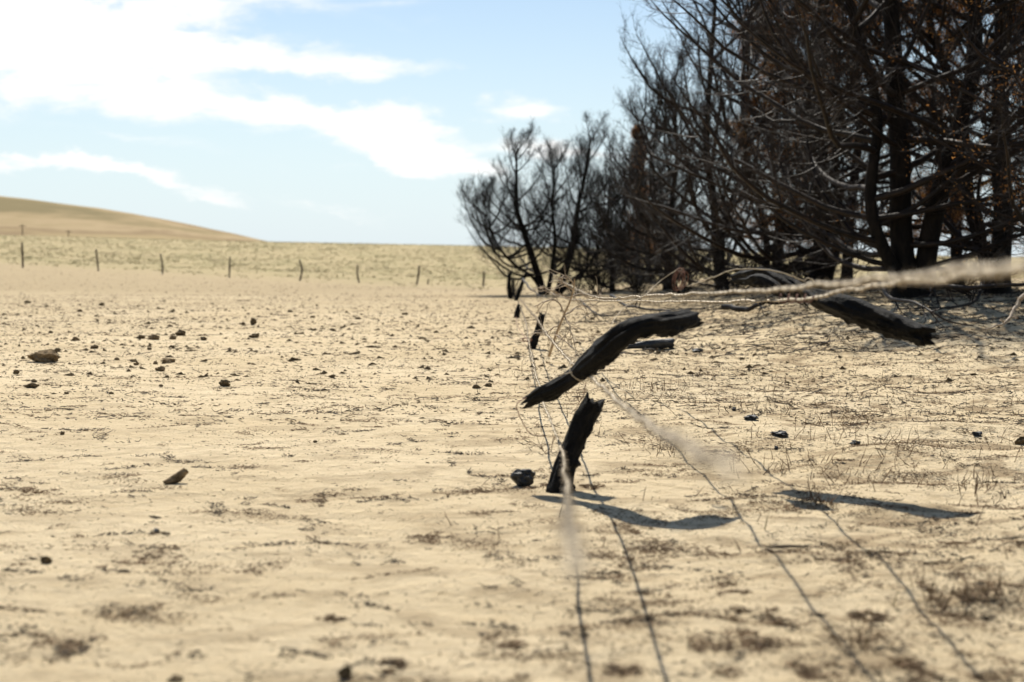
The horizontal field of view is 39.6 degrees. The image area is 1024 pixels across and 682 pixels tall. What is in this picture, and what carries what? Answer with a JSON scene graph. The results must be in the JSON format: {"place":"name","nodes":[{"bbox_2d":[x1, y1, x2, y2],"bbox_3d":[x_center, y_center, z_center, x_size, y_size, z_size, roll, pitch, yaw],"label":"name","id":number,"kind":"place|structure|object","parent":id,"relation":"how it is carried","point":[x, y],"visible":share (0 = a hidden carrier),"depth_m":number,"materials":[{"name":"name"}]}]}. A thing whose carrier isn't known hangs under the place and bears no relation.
{"place":"outdoors","nodes":[
{"label":"outdoors","id":0,"kind":"place"},
{"bbox_2d":[0,196,267,241],"bbox_3d":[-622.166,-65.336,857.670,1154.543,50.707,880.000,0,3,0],"label":"hill","id":1,"kind":"structure","parent":0,"point":[39,218],"depth_m":653.68,"materials":[{"name":"beige sand"}]},
{"bbox_2d":[0,235,1023,681],"bbox_3d":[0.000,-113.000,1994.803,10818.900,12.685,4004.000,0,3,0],"label":"ground","id":2,"kind":"structure","parent":0,"point":[288,623],"depth_m":6.65,"materials":[{"name":"beige sand"}]},
{"bbox_2d":[21,243,23,267],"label":"field post","id":3,"kind":"object","parent":2,"relation":"on","point":[22,253],"visible":0.87,"depth_m":74.82,"materials":[{"name":"brown wood"}]},
{"bbox_2d":[23,383,38,387],"bbox_3d":[-3.853,0.358,11.380,0.127,0.050,0.076,0,3,0],"label":"clod","id":4,"kind":"object","parent":2,"relation":"on","point":[31,385],"visible":1,"depth_m":11.36,"materials":[{"name":"brown soil"}]},
{"bbox_2d":[27,349,60,362],"bbox_3d":[-4.645,0.158,14.110,0.327,0.161,0.186,-1,4,-22],"label":"clod","id":5,"kind":"object","parent":2,"relation":"on","point":[46,355],"visible":0.96,"depth_m":14.06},
{"bbox_2d":[40,556,52,563],"bbox_3d":[-1.623,0.765,4.954,0.045,0.034,0.027,0,3,0],"label":"clod","id":6,"kind":"object","parent":2,"relation":"on","point":[45,560],"visible":1,"depth_m":4.95,"materials":[{"name":"brown soil"}]},
{"bbox_2d":[90,344,98,348],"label":"clod","id":7,"kind":"object","parent":2,"relation":"on","point":[94,346],"visible":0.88,"depth_m":16.01,"materials":[{"name":"brown soil"}]},
{"bbox_2d":[95,249,98,270],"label":"field post","id":8,"kind":"object","parent":2,"relation":"on","point":[97,260],"visible":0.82,"depth_m":76.84,"materials":[{"name":"brown wood"}]},
{"bbox_2d":[136,335,144,338],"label":"clod","id":9,"kind":"object","parent":2,"relation":"on","point":[140,337],"visible":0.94,"depth_m":17.92,"materials":[{"name":"brown soil"}]},
{"bbox_2d":[148,334,159,339],"bbox_3d":[-4.472,-0.043,17.752,0.141,0.090,0.084,0,3,0],"label":"clod","id":10,"kind":"object","parent":2,"relation":"on","point":[154,337],"visible":0.99,"depth_m":17.73,"materials":[{"name":"brown soil"}]},
{"bbox_2d":[155,366,164,370],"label":"clod","id":11,"kind":"object","parent":2,"relation":"on","point":[161,368],"visible":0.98,"depth_m":13.20,"materials":[{"name":"brown soil"}]},
{"bbox_2d":[160,358,175,362],"bbox_3d":[-3.477,0.201,14.375,0.146,0.060,0.147,1,3,20],"label":"clod","id":12,"kind":"object","parent":2,"relation":"on","point":[167,360],"visible":0.82,"depth_m":14.33,"materials":[{"name":"brown soil"}]},
{"bbox_2d":[167,675,183,681],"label":"clod","id":13,"kind":"object","parent":2,"relation":"on","point":[174,678],"visible":1,"depth_m":3.55,"materials":[{"name":"brown soil"}]},
{"bbox_2d":[163,468,188,483],"bbox_3d":[-1.569,0.630,6.638,0.122,0.075,0.042,-2,4,-27],"label":"wood chip","id":14,"kind":"object","parent":2,"relation":"on","point":[178,476],"visible":1,"depth_m":6.63,"materials":[{"name":"brown wood"}]},
{"bbox_2d":[175,330,185,335],"bbox_3d":[-4.362,-0.099,18.698,0.148,0.103,0.113,0,3,0],"label":"clod","id":15,"kind":"object","parent":2,"relation":"on","point":[180,333],"visible":0.93,"depth_m":18.67,"materials":[{"name":"brown soil"}]},
{"bbox_2d":[218,380,229,386],"bbox_3d":[-2.373,0.353,11.739,0.100,0.072,0.069,0,3,0],"label":"clod","id":16,"kind":"object","parent":2,"relation":"on","point":[224,383],"visible":0.96,"depth_m":11.71,"materials":[{"name":"brown soil"}]},
{"bbox_2d":[250,318,256,324],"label":"clod","id":17,"kind":"object","parent":2,"relation":"on","point":[253,321],"visible":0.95,"depth_m":22.12,"materials":[{"name":"brown soil"}]},
{"bbox_2d":[249,333,258,337],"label":"clod","id":18,"kind":"object","parent":2,"relation":"on","point":[253,335],"visible":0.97,"depth_m":18.41,"materials":[{"name":"brown soil"}]},
{"bbox_2d":[299,260,302,280],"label":"field post","id":19,"kind":"object","parent":2,"relation":"on","point":[301,270],"visible":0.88,"depth_m":83.86,"materials":[{"name":"brown wood"}]},
{"bbox_2d":[26,246,500,275],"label":"fence wire","id":20,"kind":"object","parent":19,"relation":"attached to","point":[243,260],"visible":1,"depth_m":82.10,"materials":[{"name":"grey metal"}]},
{"bbox_2d":[27,254,506,282],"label":"fence wire","id":21,"kind":"object","parent":19,"relation":"attached to","point":[252,268],"visible":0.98,"depth_m":82.38,"materials":[{"name":"grey metal"}]},
{"bbox_2d":[338,665,351,679],"bbox_3d":[-0.417,0.831,3.550,0.038,0.043,0.024,0,3,0],"label":"clod","id":22,"kind":"object","parent":2,"relation":"on","point":[345,672],"visible":1,"depth_m":3.54,"materials":[{"name":"brown soil"}]},
{"bbox_2d":[416,266,419,283],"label":"field post","id":23,"kind":"object","parent":2,"relation":"on","point":[418,274],"visible":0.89,"depth_m":89.86,"materials":[{"name":"brown wood"}]},
{"bbox_2d":[482,271,484,285],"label":"field post","id":24,"kind":"object","parent":2,"relation":"on","point":[483,281],"visible":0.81,"depth_m":92.87,"materials":[{"name":"brown wood"}]},
{"bbox_2d":[507,272,512,298],"bbox_3d":[-0.057,-1.448,37.977,0.168,0.824,0.137,0,3,0],"label":"fence post","id":25,"kind":"object","parent":2,"relation":"on","point":[509,286],"visible":0.91,"depth_m":37.93,"materials":[{"name":"brown wood"}]},
{"bbox_2d":[0,235,1023,288],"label":"field grass","id":26,"kind":"structure","parent":2,"relation":"on","point":[246,264],"depth_m":142.85,"materials":[{"name":"beige plant"}]},
{"bbox_2d":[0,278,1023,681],"bbox_3d":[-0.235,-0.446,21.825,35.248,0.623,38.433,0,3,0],"label":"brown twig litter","id":27,"kind":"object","parent":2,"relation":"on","point":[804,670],"visible":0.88,"depth_m":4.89,"materials":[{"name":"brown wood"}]},
{"bbox_2d":[0,269,1023,681],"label":"soil crumbs","id":28,"kind":"object","parent":2,"relation":"on","point":[602,379],"visible":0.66,"depth_m":15.32,"materials":[{"name":"brown soil"}]},
{"bbox_2d":[505,277,527,298],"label":"dead shrub","id":29,"kind":"object","parent":2,"relation":"on","point":[514,292],"visible":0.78,"depth_m":37.91,"materials":[{"name":"brown plant"}]},
{"bbox_2d":[514,304,522,317],"bbox_3d":[0.107,-0.515,26.011,0.184,0.374,0.099,0,3,0],"label":"broken post","id":30,"kind":"object","parent":2,"relation":"on","point":[517,312],"visible":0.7,"depth_m":25.97,"materials":[{"name":"brown wood"}]},
{"bbox_2d":[517,302,594,586],"bbox_3d":[0.132,-0.323,15.513,0.194,0.682,28.986,0,3,0],"label":"barbed wire","id":31,"kind":"object","parent":30,"relation":"attached to","point":[575,567],"visible":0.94,"depth_m":1.70,"materials":[{"name":"metal"}]},
{"bbox_2d":[514,271,527,300],"bbox_3d":[0.208,-1.347,35.985,0.378,0.868,0.127,0,3,0],"label":"fence post","id":32,"kind":"object","parent":2,"relation":"on","point":[518,293],"visible":0.75,"depth_m":35.95,"materials":[{"name":"brown wood"}]},
{"bbox_2d":[510,469,535,486],"bbox_3d":[0.051,0.639,6.652,0.114,0.088,0.085,1,4,22],"label":"charcoal lump","id":33,"kind":"object","parent":2,"relation":"on","point":[521,477],"visible":1,"depth_m":6.62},
{"bbox_2d":[527,312,545,348],"bbox_3d":[0.280,-0.081,16.624,0.239,0.547,0.094,0,3,0],"label":"broken post","id":34,"kind":"object","parent":2,"relation":"on","point":[534,341],"visible":0.71,"depth_m":16.59,"materials":[{"name":"brown wood"}]},
{"bbox_2d":[520,299,745,484],"bbox_3d":[0.260,-0.396,15.477,0.224,0.695,29.042,0,3,0],"label":"barbed wire","id":35,"kind":"object","parent":34,"relation":"attached to","point":[720,461],"visible":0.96,"depth_m":1.63,"materials":[{"name":"metal"}]},
{"bbox_2d":[520,308,704,408],"bbox_3d":[0.391,0.094,6.283,0.856,0.481,0.389,1,3,20],"label":"snapped post","id":36,"kind":"object","parent":35,"relation":"hanging from","point":[607,348],"visible":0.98,"depth_m":6.14,"materials":[{"name":"brown wood"}]},
{"bbox_2d":[516,397,544,436],"bbox_3d":[0.084,0.344,6.452,0.134,0.175,0.058,0,3,0],"label":"loose wire","id":37,"kind":"object","parent":36,"relation":"hanging from","point":[522,421],"visible":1,"depth_m":6.43,"materials":[{"name":"metal"}]},
{"bbox_2d":[569,358,594,381],"bbox_3d":[0.320,0.119,6.336,0.155,0.122,0.100,-3,4,-43],"label":"tie wire","id":38,"kind":"object","parent":36,"relation":"attached to","point":[576,378],"visible":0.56,"depth_m":6.29,"materials":[{"name":"beige metal"}]},
{"bbox_2d":[610,269,676,328],"bbox_3d":[0.599,-0.194,6.704,0.092,0.299,0.596,3,4,40],"label":"loose wire","id":39,"kind":"object","parent":36,"relation":"attached to","point":[640,297],"visible":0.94,"depth_m":6.76,"materials":[{"name":"metal"}]},
{"bbox_2d":[522,278,556,299],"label":"fallen branch","id":40,"kind":"object","parent":2,"relation":"on","point":[524,281],"visible":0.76,"depth_m":31.89,"materials":[{"name":"brown wood"}]},
{"bbox_2d":[517,417,563,453],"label":"dead weed","id":41,"kind":"object","parent":2,"relation":"on","point":[541,446],"visible":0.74,"depth_m":7.66,"materials":[{"name":"plant"}]},
{"bbox_2d":[454,110,649,294],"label":"burnt tree","id":42,"kind":"object","parent":2,"relation":"on","point":[526,236],"visible":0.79,"depth_m":41.67,"materials":[{"name":"black plant"}]},
{"bbox_2d":[521,265,602,357],"bbox_3d":[0.493,-0.261,13.937,0.746,1.025,0.995,1,4,24],"label":"shrub","id":43,"kind":"object","parent":2,"relation":"on","point":[559,324],"visible":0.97,"depth_m":13.92,"materials":[{"name":"brown plant"}]},
{"bbox_2d":[554,258,590,294],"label":"dead shrub","id":44,"kind":"object","parent":2,"relation":"on","point":[566,288],"visible":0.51,"depth_m":40.92,"materials":[{"name":"brown plant"}]},
{"bbox_2d":[546,391,604,492],"bbox_3d":[0.283,0.502,6.477,0.278,0.557,0.180,0,3,0],"label":"broken post","id":45,"kind":"object","parent":2,"relation":"on","point":[587,413],"visible":0.76,"depth_m":6.42,"materials":[{"name":"brown wood"}]},
{"bbox_2d":[573,383,587,399],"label":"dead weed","id":46,"kind":"object","parent":2,"relation":"on","point":[579,393],"visible":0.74,"depth_m":10.82,"materials":[{"name":"beige plant"}]},
{"bbox_2d":[587,327,600,343],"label":"dead weed","id":47,"kind":"object","parent":2,"relation":"on","point":[592,335],"visible":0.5,"depth_m":17.15,"materials":[{"name":"beige plant"}]},
{"bbox_2d":[557,227,638,293],"bbox_3d":[2.302,-2.161,39.995,2.361,2.162,1.940,-2,4,-33],"label":"dead shrub","id":48,"kind":"object","parent":2,"relation":"on","point":[592,287],"visible":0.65,"depth_m":39.84,"materials":[{"name":"black plant"}]},
{"bbox_2d":[568,293,643,324],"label":"fallen branch","id":49,"kind":"object","parent":2,"relation":"on","point":[601,315],"visible":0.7,"depth_m":23.10,"materials":[{"name":"wood"}]},
{"bbox_2d":[560,142,663,292],"bbox_3d":[2.911,-3.364,39.859,3.300,4.478,3.630,-1,3,-20],"label":"burnt tree","id":50,"kind":"object","parent":2,"relation":"on","point":[612,288],"visible":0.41,"depth_m":39.60,"materials":[{"name":"black plant"}]},
{"bbox_2d":[591,214,670,293],"bbox_3d":[3.171,-2.166,36.849,2.155,2.402,2.623,-1,3,-13],"label":"dead shrub","id":51,"kind":"object","parent":2,"relation":"on","point":[628,277],"visible":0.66,"depth_m":36.85,"materials":[{"name":"black plant"}]},
{"bbox_2d":[608,124,657,284],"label":"burnt tree","id":52,"kind":"object","parent":2,"relation":"on","point":[635,128],"visible":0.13,"depth_m":45.68,"materials":[{"name":"black plant"}]},
{"bbox_2d":[592,138,699,284],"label":"burnt tree","id":53,"kind":"object","parent":2,"relation":"on","point":[650,199],"visible":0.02,"depth_m":51.77,"materials":[{"name":"black plant"}]},
{"bbox_2d":[578,275,719,315],"bbox_3d":[1.805,-0.684,21.840,1.053,0.858,4.196,-1,3,-17],"label":"fallen branch","id":54,"kind":"object","parent":2,"relation":"on","point":[631,306],"visible":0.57,"depth_m":21.50,"materials":[{"name":"brown wood"}]},
{"bbox_2d":[626,338,674,348],"bbox_3d":[1.630,0.034,16.845,0.603,0.134,0.125,0,3,0],"label":"charred log","id":55,"kind":"object","parent":2,"relation":"on","point":[661,343],"visible":0.88,"depth_m":16.80,"materials":[{"name":"black wood"}]},
{"bbox_2d":[564,28,745,292],"bbox_3d":[3.928,-4.622,36.887,5.323,7.223,5.855,0,3,0],"label":"burnt tree","id":56,"kind":"object","parent":2,"relation":"on","point":[645,190],"visible":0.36,"depth_m":36.35,"materials":[{"name":"black plant"}]},
{"bbox_2d":[634,218,732,293],"bbox_3d":[4.003,-1.968,32.831,2.448,2.242,2.011,0,3,7],"label":"dead shrub","id":57,"kind":"object","parent":2,"relation":"on","point":[667,283],"visible":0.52,"depth_m":32.86,"materials":[{"name":"black plant"}]},
{"bbox_2d":[692,348,703,351],"bbox_3d":[2.079,0.102,15.896,0.144,0.042,0.111,0,3,0],"label":"charcoal piece","id":58,"kind":"object","parent":2,"relation":"on","point":[697,350],"visible":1,"depth_m":15.86,"materials":[{"name":"grey wood"}]},
{"bbox_2d":[595,0,865,291],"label":"burnt tree","id":59,"kind":"object","parent":2,"relation":"on","point":[679,194],"visible":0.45,"depth_m":31.54,"materials":[{"name":"black plant"}]},
{"bbox_2d":[445,339,1023,653],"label":"scorched stubble","id":60,"kind":"object","parent":2,"relation":"on","point":[860,632],"visible":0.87,"depth_m":6.87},
{"bbox_2d":[684,203,793,294],"bbox_3d":[4.479,-1.748,29.054,1.868,2.082,2.273,-3,4,-43],"label":"dead shrub","id":61,"kind":"object","parent":2,"relation":"on","point":[726,278],"visible":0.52,"depth_m":28.94,"materials":[{"name":"black plant"}]},
{"bbox_2d":[743,414,758,419],"bbox_3d":[1.530,0.491,9.107,0.100,0.042,0.064,0,3,0],"label":"charcoal piece","id":62,"kind":"object","parent":2,"relation":"on","point":[751,417],"visible":0.99,"depth_m":9.09,"materials":[{"name":"black wood"}]},
{"bbox_2d":[633,0,885,286],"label":"burnt tree","id":63,"kind":"object","parent":2,"relation":"on","point":[673,269],"visible":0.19,"depth_m":30.29,"materials":[{"name":"black plant"}]},
{"bbox_2d":[721,295,809,316],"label":"fallen branch","id":64,"kind":"object","parent":2,"relation":"on","point":[737,308],"visible":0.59,"depth_m":19.22,"materials":[{"name":"wood"}]},
{"bbox_2d":[695,4,857,260],"bbox_3d":[7.546,-6.392,39.853,4.453,9.459,5.415,1,3,19],"label":"burnt tree","id":65,"kind":"object","parent":2,"relation":"on","point":[757,237],"visible":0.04,"depth_m":39.41,"materials":[{"name":"black plant"}]},
{"bbox_2d":[770,430,788,437],"bbox_3d":[1.575,0.545,8.357,0.101,0.046,0.075,3,5,44],"label":"charcoal piece","id":66,"kind":"object","parent":2,"relation":"on","point":[780,433],"visible":1,"depth_m":8.34,"materials":[{"name":"black wood"}]},
{"bbox_2d":[550,261,1023,304],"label":"barbed wire","id":67,"kind":"object","parent":2,"relation":"on","point":[942,280],"visible":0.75,"depth_m":4.53,"materials":[{"name":"metal"},{"name":"bark"}]},
{"bbox_2d":[736,273,787,297],"bbox_3d":[1.184,-0.253,6.654,0.126,0.126,0.335,-2,4,-37],"label":"wood splinter","id":68,"kind":"object","parent":67,"relation":"hanging from","point":[759,280],"visible":0.84,"depth_m":6.60,"materials":[{"name":"black wood"}]},
{"bbox_2d":[552,254,1023,300],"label":"barbed wire","id":69,"kind":"object","parent":67,"relation":"attached to","point":[1004,268],"visible":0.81,"depth_m":2.74,"materials":[{"name":"metal"},{"name":"bark"}]},
{"bbox_2d":[672,268,687,290],"bbox_3d":[0.780,-0.286,6.587,0.070,0.109,0.067,1,3,14],"label":"wire coil","id":70,"kind":"object","parent":69,"relation":"attached to","point":[675,277],"visible":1,"depth_m":6.60,"materials":[{"name":"metal"}]},
{"bbox_2d":[779,294,813,302],"bbox_3d":[1.122,-0.168,5.599,0.139,0.036,0.028,0,3,0],"label":"wire coil","id":71,"kind":"object","parent":67,"relation":"attached to","point":[795,298],"visible":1,"depth_m":5.59,"materials":[{"name":"grey metal"}]},
{"bbox_2d":[730,267,938,346],"bbox_3d":[1.458,-0.168,6.666,0.280,0.351,1.119,-3,5,-44],"label":"hanging post","id":72,"kind":"object","parent":67,"relation":"attached to","point":[860,313],"visible":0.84,"depth_m":6.44,"materials":[{"name":"brown wood"}]},
{"bbox_2d":[688,268,803,286],"bbox_3d":[1.052,-0.285,6.394,0.526,0.085,0.010,0,3,0],"label":"loose wire","id":73,"kind":"object","parent":72,"relation":"attached to","point":[743,269],"visible":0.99,"depth_m":6.39,"materials":[{"name":"metal"}]},
{"bbox_2d":[768,545,806,547],"bbox_3d":[1.004,0.748,5.182,0.148,0.012,0.013,0,3,0],"label":"burnt stick","id":74,"kind":"object","parent":2,"relation":"on","point":[789,546],"visible":1,"depth_m":5.18,"materials":[{"name":"brown wood"}]},
{"bbox_2d":[745,205,845,286],"bbox_3d":[5.387,-1.712,27.009,2.098,1.922,1.724,-1,4,-23],"label":"dead shrub","id":75,"kind":"object","parent":2,"relation":"on","point":[804,270],"visible":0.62,"depth_m":26.88,"materials":[{"name":"black plant"}]},
{"bbox_2d":[577,0,1021,287],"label":"burnt tree","id":76,"kind":"object","parent":2,"relation":"on","point":[830,270],"visible":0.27,"depth_m":27.11,"materials":[{"name":"black plant"}]},
{"bbox_2d":[628,0,1023,297],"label":"burnt tree","id":77,"kind":"object","parent":2,"relation":"on","point":[897,255],"visible":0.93,"depth_m":21.66,"materials":[{"name":"black plant"}]},
{"bbox_2d":[733,0,926,281],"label":"burnt tree","id":78,"kind":"object","parent":2,"relation":"on","point":[843,255],"visible":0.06,"depth_m":29.39,"materials":[{"name":"black plant"}]},
{"bbox_2d":[850,440,860,444],"bbox_3d":[1.918,0.570,7.955,0.065,0.034,0.040,0,3,0],"label":"charcoal piece","id":79,"kind":"object","parent":2,"relation":"on","point":[854,442],"visible":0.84,"depth_m":7.94,"materials":[{"name":"black wood"}]},
{"bbox_2d":[726,0,1023,293],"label":"burnt tree","id":80,"kind":"object","parent":2,"relation":"on","point":[954,229],"visible":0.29,"depth_m":23.82,"materials":[{"name":"black plant"}]},
{"bbox_2d":[892,590,898,605],"bbox_3d":[1.180,0.796,4.380,0.024,0.056,0.006,0,3,0],"label":"straw","id":81,"kind":"object","parent":2,"relation":"on","point":[894,600],"visible":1,"depth_m":4.38,"materials":[{"name":"beige plant"}]},
{"bbox_2d":[876,281,973,326],"bbox_3d":[4.400,-0.423,15.958,0.498,0.467,2.091,-1,3,-13],"label":"fallen branch","id":82,"kind":"object","parent":2,"relation":"on","point":[890,297],"visible":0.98,"depth_m":15.49,"materials":[{"name":"grey wood"}]},
{"bbox_2d":[845,0,1023,284],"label":"burnt tree","id":83,"kind":"object","parent":2,"relation":"on","point":[981,187],"visible":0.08,"depth_m":27.41,"materials":[{"name":"black plant"}]},
{"bbox_2d":[860,0,1023,243],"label":"burnt tree","id":84,"kind":"object","parent":2,"relation":"on","point":[1014,115],"visible":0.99,"depth_m":18.58,"materials":[{"name":"black plant"}]},
{"bbox_2d":[896,277,1004,309],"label":"fallen branch","id":85,"kind":"object","parent":2,"relation":"on","point":[978,293],"visible":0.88,"depth_m":17.01,"materials":[{"name":"black wood"}]},
{"bbox_2d":[898,276,1023,310],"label":"fallen branch","id":86,"kind":"object","parent":2,"relation":"on","point":[948,287],"visible":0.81,"depth_m":17.70,"materials":[{"name":"black wood"}]},
{"bbox_2d":[938,228,986,285],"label":"dead shrub","id":87,"kind":"object","parent":2,"relation":"on","point":[960,282],"visible":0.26,"depth_m":24.92,"materials":[{"name":"plant"}]},
{"bbox_2d":[930,0,1023,244],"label":"burnt tree","id":88,"kind":"object","parent":2,"relation":"on","point":[990,40],"visible":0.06,"depth_m":26.19,"materials":[{"name":"black plant"}]},
{"bbox_2d":[972,431,982,435],"bbox_3d":[2.810,0.561,8.589,0.063,0.033,0.064,0,3,0],"label":"charcoal piece","id":89,"kind":"object","parent":2,"relation":"on","point":[978,433],"visible":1,"depth_m":8.57,"materials":[{"name":"black wood"}]},
{"bbox_2d":[981,293,1023,331],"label":"fallen branch","id":90,"kind":"object","parent":2,"relation":"on","point":[1020,298],"visible":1,"depth_m":14.68,"materials":[{"name":"beige wood"}]},
{"bbox_2d":[1014,436,1023,444],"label":"clod","id":91,"kind":"object","parent":2,"relation":"on","point":[1019,440],"visible":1,"depth_m":8.16,"materials":[{"name":"brown soil"}]},
{"bbox_2d":[0,0,1023,257],"label":"sky","id":92,"kind":"structure","parent":0,"point":[335,121],"materials":[{"name":"blue"}]},
{"bbox_2d":[5,340,1020,677],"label":"straw litter","id":93,"kind":"object","parent":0,"point":[611,504],"visible":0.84,"depth_m":5.61,"materials":[{"name":"beige plant"}]}
]}

